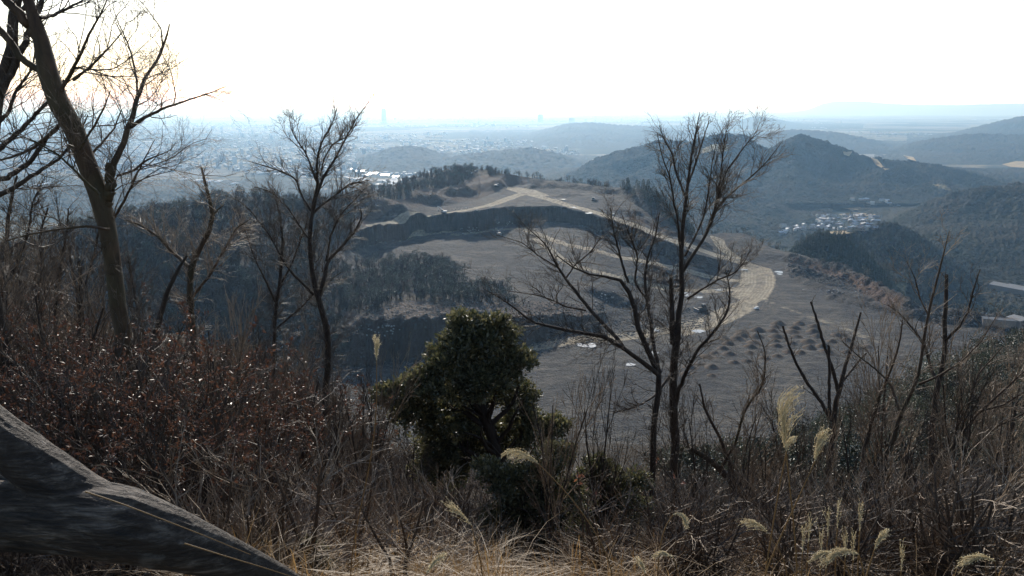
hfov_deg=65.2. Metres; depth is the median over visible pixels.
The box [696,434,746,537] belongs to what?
bare shrub
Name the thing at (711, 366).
dirt heap
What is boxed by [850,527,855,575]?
plume grass
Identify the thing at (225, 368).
bare tree
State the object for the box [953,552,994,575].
plume grass
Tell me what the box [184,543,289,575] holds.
straw stalk
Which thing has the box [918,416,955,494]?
bare tree
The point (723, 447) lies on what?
bare tree
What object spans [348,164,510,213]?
crest woods
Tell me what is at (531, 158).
hills
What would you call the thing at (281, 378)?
shrub
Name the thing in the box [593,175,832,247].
hills
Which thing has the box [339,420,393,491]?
bare tree
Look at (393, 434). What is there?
bare tree
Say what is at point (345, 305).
bare woods
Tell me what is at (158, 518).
straw stalk
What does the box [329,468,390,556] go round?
bare tree
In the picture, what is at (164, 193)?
hills
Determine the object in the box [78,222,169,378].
bare tree
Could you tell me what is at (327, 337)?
bare tree
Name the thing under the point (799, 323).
dirt heap
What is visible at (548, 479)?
bare tree
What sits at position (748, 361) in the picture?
dirt heap
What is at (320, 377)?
bare tree
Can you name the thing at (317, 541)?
dry grass
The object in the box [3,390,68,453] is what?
leafy shrub
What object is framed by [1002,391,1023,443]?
evergreen bush
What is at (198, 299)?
evergreen tree
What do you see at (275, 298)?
bare tree
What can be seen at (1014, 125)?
hills
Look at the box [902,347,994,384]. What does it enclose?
evergreen bush
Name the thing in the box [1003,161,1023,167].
field
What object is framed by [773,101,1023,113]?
hills
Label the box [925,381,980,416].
evergreen bush
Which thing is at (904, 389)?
evergreen bush
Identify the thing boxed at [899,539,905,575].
plume grass
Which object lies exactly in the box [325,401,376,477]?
bare tree
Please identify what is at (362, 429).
bare tree
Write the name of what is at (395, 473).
bare tree
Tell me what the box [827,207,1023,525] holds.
bare tree
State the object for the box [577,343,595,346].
puddle
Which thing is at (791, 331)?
dirt heap
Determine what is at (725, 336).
dirt heap
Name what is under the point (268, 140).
hills
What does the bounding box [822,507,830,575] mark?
plume grass
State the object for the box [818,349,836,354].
dirt heap
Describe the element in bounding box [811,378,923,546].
bare tree
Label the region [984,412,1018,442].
evergreen bush
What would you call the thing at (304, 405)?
leafy shrub
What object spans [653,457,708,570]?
sapling
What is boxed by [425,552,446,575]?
plume grass
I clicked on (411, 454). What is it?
bare tree
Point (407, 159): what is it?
hills
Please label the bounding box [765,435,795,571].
plume grass
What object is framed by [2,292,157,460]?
leafy shrub
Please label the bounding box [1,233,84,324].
bare tree
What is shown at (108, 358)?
bare tree
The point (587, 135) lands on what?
hills
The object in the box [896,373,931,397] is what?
evergreen bush
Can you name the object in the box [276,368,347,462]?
bare tree
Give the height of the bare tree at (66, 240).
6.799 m
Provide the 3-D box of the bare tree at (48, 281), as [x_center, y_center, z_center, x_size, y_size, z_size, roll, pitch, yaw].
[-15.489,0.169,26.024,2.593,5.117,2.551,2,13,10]
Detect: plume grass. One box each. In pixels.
[350,334,380,575]
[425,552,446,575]
[441,501,482,575]
[501,448,611,575]
[633,556,645,575]
[651,550,678,575]
[657,512,688,575]
[736,518,787,575]
[764,426,830,575]
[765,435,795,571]
[776,385,804,575]
[800,523,807,575]
[806,512,817,575]
[807,550,850,575]
[816,547,864,575]
[817,523,824,575]
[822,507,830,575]
[835,499,841,575]
[841,526,849,575]
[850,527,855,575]
[857,499,863,575]
[866,528,890,575]
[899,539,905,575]
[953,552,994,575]
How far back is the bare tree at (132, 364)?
13.78 m
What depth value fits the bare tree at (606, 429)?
14.88 m
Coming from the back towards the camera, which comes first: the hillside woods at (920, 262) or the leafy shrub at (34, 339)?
the hillside woods at (920, 262)
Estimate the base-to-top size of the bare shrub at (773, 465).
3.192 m
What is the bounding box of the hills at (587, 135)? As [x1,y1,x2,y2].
[469,122,702,148]
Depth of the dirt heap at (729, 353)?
544.39 m
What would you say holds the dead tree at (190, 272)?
on the hillside at (583, 445)
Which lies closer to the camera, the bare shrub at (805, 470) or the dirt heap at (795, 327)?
the bare shrub at (805, 470)
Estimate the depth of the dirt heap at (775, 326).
610.97 m
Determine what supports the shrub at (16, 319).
on the hillside at (583, 445)
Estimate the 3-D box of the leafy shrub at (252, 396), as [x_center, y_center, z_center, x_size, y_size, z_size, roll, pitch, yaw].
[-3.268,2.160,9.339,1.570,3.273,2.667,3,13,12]
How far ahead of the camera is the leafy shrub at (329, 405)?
10.82 m
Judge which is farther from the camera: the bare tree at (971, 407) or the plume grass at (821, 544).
the bare tree at (971, 407)
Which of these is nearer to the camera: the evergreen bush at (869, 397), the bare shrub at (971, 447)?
the bare shrub at (971, 447)
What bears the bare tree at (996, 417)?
on the hillside at (583, 445)
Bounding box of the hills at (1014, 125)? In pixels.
[906,116,1023,143]
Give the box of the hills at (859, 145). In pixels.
[689,129,905,153]
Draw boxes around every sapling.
[574,469,601,573]
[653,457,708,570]
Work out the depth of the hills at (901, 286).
1091.12 m
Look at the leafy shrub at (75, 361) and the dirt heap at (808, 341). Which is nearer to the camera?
the leafy shrub at (75, 361)
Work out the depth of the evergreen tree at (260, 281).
541.29 m
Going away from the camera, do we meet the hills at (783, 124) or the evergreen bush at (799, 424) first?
the evergreen bush at (799, 424)
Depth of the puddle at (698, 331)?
600.50 m
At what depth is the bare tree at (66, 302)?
33.38 m
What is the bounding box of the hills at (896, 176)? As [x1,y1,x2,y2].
[847,166,930,191]
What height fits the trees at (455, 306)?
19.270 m
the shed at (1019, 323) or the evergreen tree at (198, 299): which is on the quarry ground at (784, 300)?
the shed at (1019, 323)
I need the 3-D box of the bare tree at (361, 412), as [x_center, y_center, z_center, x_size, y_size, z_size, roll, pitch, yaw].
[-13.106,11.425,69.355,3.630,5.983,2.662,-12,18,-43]
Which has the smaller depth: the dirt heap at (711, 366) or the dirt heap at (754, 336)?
the dirt heap at (711, 366)
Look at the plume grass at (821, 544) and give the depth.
3.54 m
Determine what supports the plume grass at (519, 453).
on the hillside at (583, 445)
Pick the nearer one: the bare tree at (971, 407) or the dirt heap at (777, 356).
the bare tree at (971, 407)
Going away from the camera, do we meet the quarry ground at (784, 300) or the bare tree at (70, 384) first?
the bare tree at (70, 384)
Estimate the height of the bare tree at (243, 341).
4.468 m
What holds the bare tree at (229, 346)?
on the hillside at (583, 445)
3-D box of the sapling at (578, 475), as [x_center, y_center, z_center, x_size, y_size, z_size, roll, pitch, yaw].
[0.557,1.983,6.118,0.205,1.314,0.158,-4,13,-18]
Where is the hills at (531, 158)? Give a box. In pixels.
[416,147,596,174]
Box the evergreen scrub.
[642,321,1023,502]
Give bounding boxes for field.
[843,151,851,155]
[871,158,887,169]
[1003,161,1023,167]
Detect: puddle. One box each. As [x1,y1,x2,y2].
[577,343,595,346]
[692,329,704,332]
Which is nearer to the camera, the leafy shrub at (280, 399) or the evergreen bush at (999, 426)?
the leafy shrub at (280, 399)
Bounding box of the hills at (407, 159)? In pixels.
[330,145,463,173]
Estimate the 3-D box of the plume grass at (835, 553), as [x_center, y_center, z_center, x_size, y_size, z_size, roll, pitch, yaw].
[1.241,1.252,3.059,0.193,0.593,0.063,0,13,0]
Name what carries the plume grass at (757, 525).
on the hillside at (583, 445)
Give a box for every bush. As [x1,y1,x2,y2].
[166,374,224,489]
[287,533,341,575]
[469,436,605,567]
[565,450,655,561]
[769,408,788,433]
[776,413,816,441]
[811,407,846,426]
[837,402,863,425]
[858,382,888,414]
[886,378,920,416]
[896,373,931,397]
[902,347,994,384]
[904,365,951,389]
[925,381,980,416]
[946,359,1022,408]
[965,327,1023,381]
[969,330,1023,387]
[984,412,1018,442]
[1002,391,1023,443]
[1008,364,1023,431]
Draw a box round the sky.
[0,0,1023,107]
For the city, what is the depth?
6198.28 m
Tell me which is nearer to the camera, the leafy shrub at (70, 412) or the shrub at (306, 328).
the leafy shrub at (70, 412)
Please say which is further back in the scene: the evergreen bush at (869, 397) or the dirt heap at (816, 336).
the dirt heap at (816, 336)
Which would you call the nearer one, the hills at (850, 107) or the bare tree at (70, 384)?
the bare tree at (70, 384)
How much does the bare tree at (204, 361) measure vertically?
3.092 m
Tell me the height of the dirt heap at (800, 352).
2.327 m
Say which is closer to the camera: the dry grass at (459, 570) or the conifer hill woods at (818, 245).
the dry grass at (459, 570)
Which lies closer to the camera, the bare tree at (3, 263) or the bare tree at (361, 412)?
the bare tree at (3, 263)
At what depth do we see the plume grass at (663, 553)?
3.33 m
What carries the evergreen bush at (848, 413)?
on the hillside at (583, 445)
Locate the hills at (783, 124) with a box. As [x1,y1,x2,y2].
[709,116,862,128]
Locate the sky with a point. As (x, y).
(414, 53)
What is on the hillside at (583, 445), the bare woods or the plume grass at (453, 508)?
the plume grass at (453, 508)
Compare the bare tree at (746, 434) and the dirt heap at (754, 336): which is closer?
the bare tree at (746, 434)
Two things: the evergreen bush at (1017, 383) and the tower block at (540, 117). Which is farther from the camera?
the tower block at (540, 117)
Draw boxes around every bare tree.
[0,0,121,418]
[0,0,259,481]
[0,166,87,346]
[0,195,142,389]
[0,207,47,392]
[0,210,184,455]
[0,218,76,352]
[0,219,46,365]
[0,240,33,303]
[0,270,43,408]
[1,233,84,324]
[2,284,64,409]
[14,253,59,307]
[22,340,112,460]
[29,265,102,343]
[35,181,102,347]
[35,236,127,373]
[63,316,182,462]
[73,304,176,411]
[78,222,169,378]
[83,325,163,443]
[100,239,194,389]
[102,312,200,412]
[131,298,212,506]
[142,335,236,427]
[161,277,282,503]
[174,331,258,404]
[200,341,242,416]
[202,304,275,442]
[215,328,247,377]
[216,330,243,363]
[220,361,292,462]
[221,83,385,471]
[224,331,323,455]
[230,182,351,400]
[231,335,293,405]
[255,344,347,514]
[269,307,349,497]
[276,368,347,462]
[277,348,334,403]
[307,362,339,414]
[308,362,383,531]
[320,335,429,496]
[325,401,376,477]
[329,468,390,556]
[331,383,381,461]
[334,388,362,426]
[337,389,374,432]
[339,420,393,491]
[345,471,402,548]
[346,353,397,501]
[358,416,419,528]
[367,424,401,459]
[377,410,401,448]
[387,417,441,524]
[463,181,681,538]
[511,359,615,570]
[560,330,644,562]
[601,101,799,508]
[618,444,670,495]
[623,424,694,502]
[647,365,725,518]
[681,321,776,524]
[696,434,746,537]
[716,352,790,527]
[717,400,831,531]
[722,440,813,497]
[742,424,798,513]
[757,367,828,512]
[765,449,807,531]
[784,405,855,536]
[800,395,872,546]
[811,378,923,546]
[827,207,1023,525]
[839,289,931,516]
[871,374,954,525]
[898,304,997,506]
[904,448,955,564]
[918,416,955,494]
[921,334,1003,511]
[954,369,1023,474]
[955,425,1023,482]
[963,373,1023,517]
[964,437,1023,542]
[969,318,1023,519]
[980,430,1023,488]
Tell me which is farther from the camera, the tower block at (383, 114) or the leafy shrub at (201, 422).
the tower block at (383, 114)
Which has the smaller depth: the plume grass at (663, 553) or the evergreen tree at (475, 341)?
the plume grass at (663, 553)
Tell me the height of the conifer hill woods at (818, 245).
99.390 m
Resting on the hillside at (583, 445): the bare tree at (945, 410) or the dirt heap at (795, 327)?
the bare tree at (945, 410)
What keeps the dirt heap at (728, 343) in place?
on the quarry ground at (784, 300)
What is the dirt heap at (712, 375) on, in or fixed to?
on the quarry ground at (784, 300)
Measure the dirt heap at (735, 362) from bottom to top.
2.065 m
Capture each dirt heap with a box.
[682,365,698,369]
[699,354,716,359]
[704,363,720,369]
[707,373,717,377]
[709,351,720,354]
[717,346,729,349]
[718,335,730,339]
[721,340,736,345]
[721,351,737,356]
[727,360,741,364]
[730,335,745,340]
[733,331,748,337]
[741,359,754,362]
[743,344,758,348]
[744,350,754,354]
[746,340,761,345]
[749,326,766,332]
[749,333,765,338]
[766,328,780,332]
[768,333,784,338]
[769,325,781,328]
[769,343,784,347]
[770,320,786,325]
[771,354,784,357]
[782,349,794,353]
[785,329,800,333]
[785,341,799,345]
[787,325,802,329]
[791,334,803,338]
[793,321,805,325]
[795,350,806,354]
[800,338,817,343]
[802,344,817,349]
[806,328,822,333]
[807,324,821,328]
[810,333,819,338]
[815,343,831,348]
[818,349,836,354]
[826,339,837,342]
[830,332,841,336]
[863,344,873,348]
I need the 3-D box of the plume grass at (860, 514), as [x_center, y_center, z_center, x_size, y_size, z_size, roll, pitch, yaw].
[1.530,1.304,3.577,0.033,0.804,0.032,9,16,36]
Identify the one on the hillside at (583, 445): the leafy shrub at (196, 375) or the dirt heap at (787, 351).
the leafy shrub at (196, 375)
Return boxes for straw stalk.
[85,491,250,554]
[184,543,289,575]
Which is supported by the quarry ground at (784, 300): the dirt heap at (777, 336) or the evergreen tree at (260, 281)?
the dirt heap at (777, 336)
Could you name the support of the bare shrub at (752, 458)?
on the hillside at (583, 445)
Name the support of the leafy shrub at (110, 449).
on the hillside at (583, 445)
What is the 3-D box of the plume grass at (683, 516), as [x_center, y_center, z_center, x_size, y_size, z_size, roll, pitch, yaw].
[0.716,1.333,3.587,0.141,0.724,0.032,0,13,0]
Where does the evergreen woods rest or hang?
on the wooded ground at (220, 295)
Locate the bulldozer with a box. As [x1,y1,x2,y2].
[694,303,707,312]
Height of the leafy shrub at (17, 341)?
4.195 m
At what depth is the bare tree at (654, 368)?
17.93 m
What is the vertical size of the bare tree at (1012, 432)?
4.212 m
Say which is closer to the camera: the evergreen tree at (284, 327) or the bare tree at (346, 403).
the bare tree at (346, 403)
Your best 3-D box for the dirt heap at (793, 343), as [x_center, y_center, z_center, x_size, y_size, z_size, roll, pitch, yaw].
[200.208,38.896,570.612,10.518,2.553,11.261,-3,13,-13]
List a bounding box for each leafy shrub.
[0,310,144,462]
[0,320,142,460]
[0,323,100,436]
[1,290,91,400]
[1,313,148,480]
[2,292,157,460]
[2,335,229,568]
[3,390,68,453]
[8,331,43,395]
[18,328,267,505]
[20,277,266,496]
[23,335,276,573]
[43,318,236,488]
[72,315,336,533]
[74,334,284,509]
[84,368,315,524]
[101,340,318,505]
[181,322,392,503]
[191,351,402,511]
[210,375,324,524]
[211,345,336,523]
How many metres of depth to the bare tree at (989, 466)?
7.06 m
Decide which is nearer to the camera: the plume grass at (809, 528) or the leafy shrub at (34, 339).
the plume grass at (809, 528)
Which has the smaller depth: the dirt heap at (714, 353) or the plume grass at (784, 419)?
the plume grass at (784, 419)
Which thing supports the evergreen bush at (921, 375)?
on the hillside at (583, 445)
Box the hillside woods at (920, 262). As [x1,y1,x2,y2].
[840,220,1023,305]
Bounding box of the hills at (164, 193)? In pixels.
[0,179,401,214]
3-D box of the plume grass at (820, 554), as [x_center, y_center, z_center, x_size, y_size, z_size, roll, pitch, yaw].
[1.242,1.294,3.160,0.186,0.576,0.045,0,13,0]
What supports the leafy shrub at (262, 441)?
on the hillside at (583, 445)
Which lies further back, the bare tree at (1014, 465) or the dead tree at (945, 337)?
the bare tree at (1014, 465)
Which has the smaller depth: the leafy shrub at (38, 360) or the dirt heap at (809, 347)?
the leafy shrub at (38, 360)
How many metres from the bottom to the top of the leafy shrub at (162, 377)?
3.399 m
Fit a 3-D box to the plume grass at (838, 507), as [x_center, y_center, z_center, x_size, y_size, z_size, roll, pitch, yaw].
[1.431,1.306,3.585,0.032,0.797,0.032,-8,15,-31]
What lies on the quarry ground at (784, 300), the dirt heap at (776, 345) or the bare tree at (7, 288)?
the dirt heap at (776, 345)
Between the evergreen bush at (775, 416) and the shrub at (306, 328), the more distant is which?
the evergreen bush at (775, 416)
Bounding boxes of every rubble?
[340,218,709,378]
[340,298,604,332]
[353,224,999,442]
[787,253,1011,331]
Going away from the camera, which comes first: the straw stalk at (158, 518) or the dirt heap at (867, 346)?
the straw stalk at (158, 518)
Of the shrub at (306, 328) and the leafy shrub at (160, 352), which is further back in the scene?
the shrub at (306, 328)
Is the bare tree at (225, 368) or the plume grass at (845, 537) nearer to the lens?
the plume grass at (845, 537)
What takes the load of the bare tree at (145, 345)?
on the hillside at (583, 445)
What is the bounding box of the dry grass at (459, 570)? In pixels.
[70,492,1023,575]
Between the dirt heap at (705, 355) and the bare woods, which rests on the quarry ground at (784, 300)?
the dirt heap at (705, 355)
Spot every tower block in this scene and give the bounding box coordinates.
[380,108,387,122]
[538,114,542,121]
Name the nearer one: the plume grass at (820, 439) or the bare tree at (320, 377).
the plume grass at (820, 439)
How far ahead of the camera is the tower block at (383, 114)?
15608.31 m
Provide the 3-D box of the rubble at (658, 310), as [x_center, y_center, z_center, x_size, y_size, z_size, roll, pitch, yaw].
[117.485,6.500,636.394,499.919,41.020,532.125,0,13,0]
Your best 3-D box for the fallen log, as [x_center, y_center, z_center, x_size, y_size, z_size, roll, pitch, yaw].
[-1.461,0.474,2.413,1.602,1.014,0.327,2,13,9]
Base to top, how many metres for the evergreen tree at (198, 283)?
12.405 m
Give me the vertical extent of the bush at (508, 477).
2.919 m
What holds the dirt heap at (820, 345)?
on the quarry ground at (784, 300)
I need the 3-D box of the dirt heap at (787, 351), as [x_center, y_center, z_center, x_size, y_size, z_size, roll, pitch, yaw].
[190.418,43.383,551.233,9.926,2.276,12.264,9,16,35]
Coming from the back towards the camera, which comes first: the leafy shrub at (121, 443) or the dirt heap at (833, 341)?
the dirt heap at (833, 341)
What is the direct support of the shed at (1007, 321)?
on the quarry ground at (784, 300)
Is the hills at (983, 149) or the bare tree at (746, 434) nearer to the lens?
the bare tree at (746, 434)
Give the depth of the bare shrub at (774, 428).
14.97 m
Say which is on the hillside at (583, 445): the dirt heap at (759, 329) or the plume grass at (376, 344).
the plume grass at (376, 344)
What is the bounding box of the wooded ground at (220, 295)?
[0,169,522,417]
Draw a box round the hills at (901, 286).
[788,230,907,296]
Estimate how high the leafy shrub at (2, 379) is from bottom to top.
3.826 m
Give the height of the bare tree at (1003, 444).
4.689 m
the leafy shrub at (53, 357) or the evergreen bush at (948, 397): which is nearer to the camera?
the leafy shrub at (53, 357)
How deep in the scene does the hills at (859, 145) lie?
6372.11 m
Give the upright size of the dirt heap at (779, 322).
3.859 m
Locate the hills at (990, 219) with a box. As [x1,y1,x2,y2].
[848,182,1023,285]
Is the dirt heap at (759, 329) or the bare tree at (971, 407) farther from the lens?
the dirt heap at (759, 329)
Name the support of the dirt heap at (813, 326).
on the quarry ground at (784, 300)
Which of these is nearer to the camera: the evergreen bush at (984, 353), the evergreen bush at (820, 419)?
the evergreen bush at (984, 353)
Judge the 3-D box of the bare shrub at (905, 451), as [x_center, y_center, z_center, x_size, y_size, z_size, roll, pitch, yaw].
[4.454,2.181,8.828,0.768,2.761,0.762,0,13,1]
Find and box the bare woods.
[0,171,1023,354]
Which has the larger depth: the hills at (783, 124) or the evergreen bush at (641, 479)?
the hills at (783, 124)
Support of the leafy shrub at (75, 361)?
on the hillside at (583, 445)
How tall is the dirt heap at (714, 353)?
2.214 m
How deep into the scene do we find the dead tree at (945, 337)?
15.71 m
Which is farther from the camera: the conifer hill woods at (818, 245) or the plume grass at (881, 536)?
the conifer hill woods at (818, 245)
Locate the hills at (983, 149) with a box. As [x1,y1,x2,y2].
[874,133,1023,164]
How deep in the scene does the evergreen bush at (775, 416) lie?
131.40 m
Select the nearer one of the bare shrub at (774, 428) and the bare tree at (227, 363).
the bare shrub at (774, 428)
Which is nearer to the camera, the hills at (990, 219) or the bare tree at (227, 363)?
the bare tree at (227, 363)
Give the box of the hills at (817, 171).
[512,132,1023,204]
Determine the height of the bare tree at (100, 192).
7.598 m
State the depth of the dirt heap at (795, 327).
607.61 m
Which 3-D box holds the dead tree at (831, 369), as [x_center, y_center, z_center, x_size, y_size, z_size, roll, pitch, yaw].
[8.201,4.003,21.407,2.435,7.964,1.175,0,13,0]
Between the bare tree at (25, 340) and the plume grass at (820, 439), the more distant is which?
the bare tree at (25, 340)
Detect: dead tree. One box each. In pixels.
[113,159,262,386]
[775,294,866,507]
[874,263,994,505]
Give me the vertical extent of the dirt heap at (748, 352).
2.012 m
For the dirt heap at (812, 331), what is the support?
on the quarry ground at (784, 300)
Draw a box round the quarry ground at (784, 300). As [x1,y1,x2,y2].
[329,173,1022,444]
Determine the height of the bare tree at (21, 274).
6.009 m
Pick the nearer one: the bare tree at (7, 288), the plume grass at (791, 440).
the plume grass at (791, 440)
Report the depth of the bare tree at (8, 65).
11.24 m
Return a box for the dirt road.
[366,187,773,349]
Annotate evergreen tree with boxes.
[193,278,202,292]
[194,293,201,309]
[253,274,265,288]
[276,321,290,337]
[368,305,575,494]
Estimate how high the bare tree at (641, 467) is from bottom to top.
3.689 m
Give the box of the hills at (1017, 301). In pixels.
[842,221,1023,315]
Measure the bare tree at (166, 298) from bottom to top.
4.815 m
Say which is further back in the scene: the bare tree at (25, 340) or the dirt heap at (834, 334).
the dirt heap at (834, 334)
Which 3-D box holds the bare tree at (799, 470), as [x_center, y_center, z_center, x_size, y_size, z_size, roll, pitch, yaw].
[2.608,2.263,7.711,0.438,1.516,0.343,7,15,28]
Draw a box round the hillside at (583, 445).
[81,329,1023,575]
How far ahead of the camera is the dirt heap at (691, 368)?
516.66 m
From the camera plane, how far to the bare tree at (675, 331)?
19.08 m
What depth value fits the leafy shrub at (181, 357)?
9.11 m
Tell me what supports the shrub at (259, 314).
on the hillside at (583, 445)
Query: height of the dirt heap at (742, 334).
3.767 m
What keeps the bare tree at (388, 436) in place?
on the hillside at (583, 445)
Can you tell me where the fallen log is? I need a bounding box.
[0,405,299,575]
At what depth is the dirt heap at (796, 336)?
585.71 m
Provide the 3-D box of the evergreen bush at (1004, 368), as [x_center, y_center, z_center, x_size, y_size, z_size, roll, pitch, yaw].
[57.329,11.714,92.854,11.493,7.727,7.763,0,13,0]
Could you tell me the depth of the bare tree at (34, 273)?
49.99 m
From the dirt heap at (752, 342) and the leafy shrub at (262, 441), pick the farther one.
the dirt heap at (752, 342)
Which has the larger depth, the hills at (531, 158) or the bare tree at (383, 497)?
the hills at (531, 158)
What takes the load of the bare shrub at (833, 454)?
on the hillside at (583, 445)
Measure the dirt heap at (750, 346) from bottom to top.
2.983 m
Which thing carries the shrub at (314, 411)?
on the hillside at (583, 445)
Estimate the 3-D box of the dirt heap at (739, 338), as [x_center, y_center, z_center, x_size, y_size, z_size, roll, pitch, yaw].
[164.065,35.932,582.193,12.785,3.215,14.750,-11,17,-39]
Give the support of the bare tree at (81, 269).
on the hillside at (583, 445)
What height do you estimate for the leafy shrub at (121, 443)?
2.803 m
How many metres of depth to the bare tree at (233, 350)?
24.14 m
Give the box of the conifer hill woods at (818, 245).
[792,227,896,289]
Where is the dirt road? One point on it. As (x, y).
(759, 280)
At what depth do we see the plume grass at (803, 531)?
3.54 m
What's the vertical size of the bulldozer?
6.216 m
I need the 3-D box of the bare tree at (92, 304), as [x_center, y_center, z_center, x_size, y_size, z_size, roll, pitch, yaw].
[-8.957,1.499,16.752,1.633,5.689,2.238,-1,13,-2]
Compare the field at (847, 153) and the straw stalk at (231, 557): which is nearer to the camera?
the straw stalk at (231, 557)
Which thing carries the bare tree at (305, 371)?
on the hillside at (583, 445)
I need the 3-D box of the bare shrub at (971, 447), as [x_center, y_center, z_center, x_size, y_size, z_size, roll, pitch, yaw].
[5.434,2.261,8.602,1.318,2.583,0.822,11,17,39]
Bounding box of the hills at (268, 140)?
[180,136,350,145]
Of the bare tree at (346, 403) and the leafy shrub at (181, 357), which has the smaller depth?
the leafy shrub at (181, 357)
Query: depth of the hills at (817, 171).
2888.09 m
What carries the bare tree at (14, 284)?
on the hillside at (583, 445)
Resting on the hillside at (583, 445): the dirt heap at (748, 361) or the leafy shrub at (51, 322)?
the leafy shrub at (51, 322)
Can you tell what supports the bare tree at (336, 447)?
on the hillside at (583, 445)
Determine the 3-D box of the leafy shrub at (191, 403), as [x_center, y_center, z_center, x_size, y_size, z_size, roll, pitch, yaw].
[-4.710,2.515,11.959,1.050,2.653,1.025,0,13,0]
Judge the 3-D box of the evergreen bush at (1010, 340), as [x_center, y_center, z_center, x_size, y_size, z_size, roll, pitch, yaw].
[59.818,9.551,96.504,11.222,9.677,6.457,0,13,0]
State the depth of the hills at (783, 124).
12603.18 m
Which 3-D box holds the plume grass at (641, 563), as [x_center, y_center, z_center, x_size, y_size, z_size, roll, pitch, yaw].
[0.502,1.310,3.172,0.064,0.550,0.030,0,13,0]
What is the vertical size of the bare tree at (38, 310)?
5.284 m
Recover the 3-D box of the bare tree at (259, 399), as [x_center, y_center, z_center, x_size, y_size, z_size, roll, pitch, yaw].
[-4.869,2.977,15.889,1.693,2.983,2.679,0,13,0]
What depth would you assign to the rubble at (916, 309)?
752.56 m
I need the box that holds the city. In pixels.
[0,113,1013,176]
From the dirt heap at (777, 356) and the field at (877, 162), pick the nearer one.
the dirt heap at (777, 356)
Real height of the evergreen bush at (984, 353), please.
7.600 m
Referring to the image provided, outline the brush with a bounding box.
[0,299,1023,575]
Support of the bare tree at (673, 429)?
on the hillside at (583, 445)
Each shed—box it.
[981,316,1017,327]
[989,281,1023,295]
[1006,314,1023,328]
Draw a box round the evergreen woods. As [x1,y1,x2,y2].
[10,160,1023,315]
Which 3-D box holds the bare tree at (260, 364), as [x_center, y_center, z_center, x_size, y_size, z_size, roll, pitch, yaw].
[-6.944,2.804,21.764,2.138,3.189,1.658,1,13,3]
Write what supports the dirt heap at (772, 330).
on the quarry ground at (784, 300)
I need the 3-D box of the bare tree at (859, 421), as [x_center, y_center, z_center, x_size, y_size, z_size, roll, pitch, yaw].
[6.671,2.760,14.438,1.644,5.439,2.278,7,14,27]

